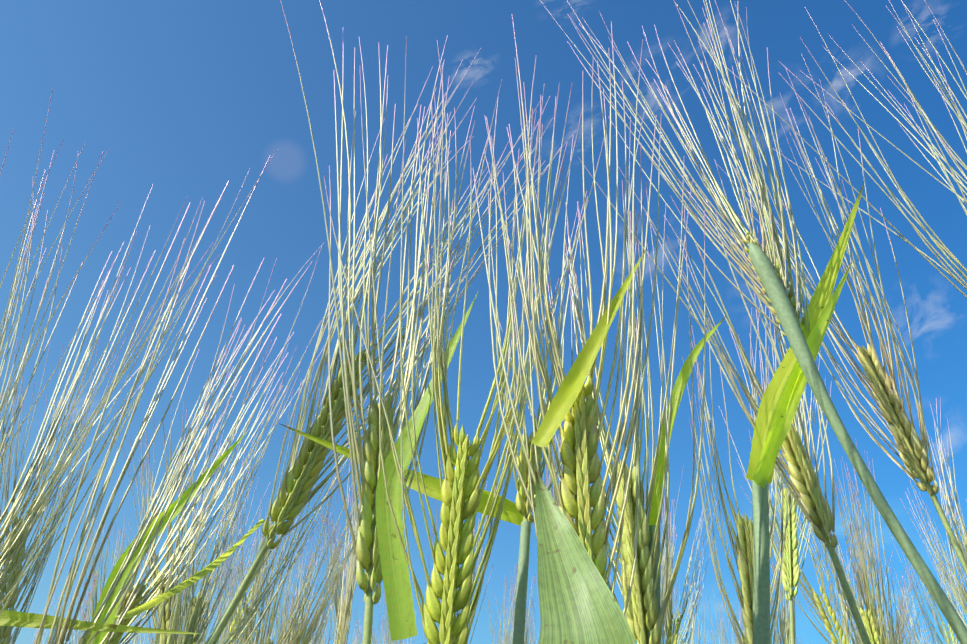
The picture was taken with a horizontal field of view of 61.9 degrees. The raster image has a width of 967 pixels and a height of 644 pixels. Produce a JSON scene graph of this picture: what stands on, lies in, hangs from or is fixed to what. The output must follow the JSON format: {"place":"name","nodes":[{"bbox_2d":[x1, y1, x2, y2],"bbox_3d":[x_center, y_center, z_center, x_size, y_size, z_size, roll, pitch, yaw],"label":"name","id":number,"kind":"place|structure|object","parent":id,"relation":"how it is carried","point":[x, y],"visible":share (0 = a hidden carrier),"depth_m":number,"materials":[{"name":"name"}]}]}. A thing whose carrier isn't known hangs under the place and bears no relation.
{"place":"outdoors","nodes":[
{"label":"outdoors","id":0,"kind":"place"},
{"bbox_2d":[0,0,966,643],"label":"sky","id":1,"kind":"structure","parent":0,"point":[185,97],"materials":[{"name":"blue"}]},
{"bbox_2d":[26,476,966,643],"bbox_3d":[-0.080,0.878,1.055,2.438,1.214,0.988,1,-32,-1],"label":"barley field","id":2,"kind":"structure","parent":0,"point":[231,626],"depth_m":1.10,"materials":[{"name":"green plant"}]},
{"bbox_2d":[713,511,934,642],"bbox_3d":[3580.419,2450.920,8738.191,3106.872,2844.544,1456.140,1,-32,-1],"label":"cloud","id":3,"kind":"structure","parent":0,"point":[857,551],"depth_m":8444.98,"materials":[{"name":"white"}]},
{"label":"ground","id":4,"kind":"structure","parent":0,"visible":0},
{"bbox_2d":[0,152,162,580],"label":"barley","id":5,"kind":"object","parent":4,"relation":"on","point":[29,473],"visible":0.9,"depth_m":0.45,"materials":[{"name":"green plant"}]},
{"bbox_2d":[0,431,247,643],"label":"barley leaves","id":6,"kind":"object","parent":4,"relation":"on","point":[19,619],"visible":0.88,"depth_m":0.38,"materials":[{"name":"green plant"}]},
{"bbox_2d":[0,89,276,615],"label":"barley","id":7,"kind":"object","parent":4,"relation":"on","point":[41,500],"visible":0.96,"depth_m":0.38,"materials":[{"name":"green plant"}]},
{"bbox_2d":[34,155,324,643],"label":"barley","id":8,"kind":"object","parent":4,"relation":"on","point":[70,579],"visible":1,"depth_m":0.37,"materials":[{"name":"green plant"}]},
{"bbox_2d":[108,284,324,643],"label":"barley","id":9,"kind":"object","parent":4,"relation":"on","point":[116,638],"visible":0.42,"depth_m":0.53,"materials":[{"name":"green plant"}]},
{"bbox_2d":[154,246,429,643],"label":"barley","id":10,"kind":"object","parent":4,"relation":"on","point":[188,640],"visible":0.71,"depth_m":0.42,"materials":[{"name":"green plant"}]},
{"bbox_2d":[239,349,420,643],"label":"barley","id":11,"kind":"object","parent":4,"relation":"on","point":[271,621],"visible":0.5,"depth_m":0.48,"materials":[{"name":"green plant"}]},
{"bbox_2d":[114,48,574,643],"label":"barley","id":12,"kind":"object","parent":4,"relation":"on","point":[302,474],"visible":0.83,"depth_m":0.39,"materials":[{"name":"green plant"}]},
{"bbox_2d":[280,0,492,643],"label":"barley","id":13,"kind":"object","parent":4,"relation":"on","point":[380,555],"visible":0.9,"depth_m":0.31,"materials":[{"name":"green plant"}]},
{"bbox_2d":[279,116,646,643],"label":"barley","id":14,"kind":"object","parent":4,"relation":"on","point":[578,603],"visible":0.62,"depth_m":0.24,"materials":[{"name":"green plant"}]},
{"bbox_2d":[323,36,605,643],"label":"barley","id":15,"kind":"object","parent":4,"relation":"on","point":[458,487],"visible":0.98,"depth_m":0.27,"materials":[{"name":"green plant"}]},
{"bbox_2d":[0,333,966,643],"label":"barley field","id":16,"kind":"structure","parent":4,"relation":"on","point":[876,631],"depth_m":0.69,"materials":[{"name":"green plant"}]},
{"bbox_2d":[473,14,661,615],"bbox_3d":[0.038,0.340,0.062,0.078,1.086,0.038,10,-33,-15],"label":"barley","id":17,"kind":"object","parent":4,"relation":"on","point":[579,433],"visible":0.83,"depth_m":0.26,"materials":[{"name":"green plant"}]},
{"bbox_2d":[499,156,705,643],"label":"barley","id":18,"kind":"object","parent":4,"relation":"on","point":[642,617],"visible":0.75,"depth_m":0.31,"materials":[{"name":"green plant"}]},
{"bbox_2d":[647,316,725,643],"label":"barley","id":19,"kind":"object","parent":4,"relation":"on","point":[680,383],"visible":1,"depth_m":0.32,"materials":[{"name":"green plant"}]},
{"bbox_2d":[578,157,870,643],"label":"barley","id":20,"kind":"object","parent":4,"relation":"on","point":[804,484],"visible":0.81,"depth_m":0.38,"materials":[{"name":"green plant"}]},
{"bbox_2d":[541,0,966,643],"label":"barley","id":21,"kind":"object","parent":4,"relation":"on","point":[769,278],"visible":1,"depth_m":0.41,"materials":[{"name":"green plant"}]},
{"bbox_2d":[682,184,863,643],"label":"barley","id":22,"kind":"object","parent":4,"relation":"on","point":[777,409],"visible":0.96,"depth_m":0.39,"materials":[{"name":"green plant"}]},
{"bbox_2d":[737,459,848,643],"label":"barley","id":23,"kind":"object","parent":4,"relation":"on","point":[823,616],"visible":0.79,"depth_m":0.73,"materials":[{"name":"green plant"}]},
{"bbox_2d":[701,0,966,297],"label":"barley","id":24,"kind":"object","parent":4,"relation":"on","point":[939,246],"visible":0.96,"depth_m":0.48,"materials":[{"name":"green plant"}]},
{"bbox_2d":[717,55,966,575],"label":"barley","id":25,"kind":"object","parent":4,"relation":"on","point":[911,446],"visible":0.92,"depth_m":0.46,"materials":[{"name":"green plant"}]},
{"bbox_2d":[800,0,966,204],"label":"barley","id":26,"kind":"object","parent":4,"relation":"on","point":[960,161],"visible":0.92,"depth_m":0.64,"materials":[{"name":"green plant"}]}
]}

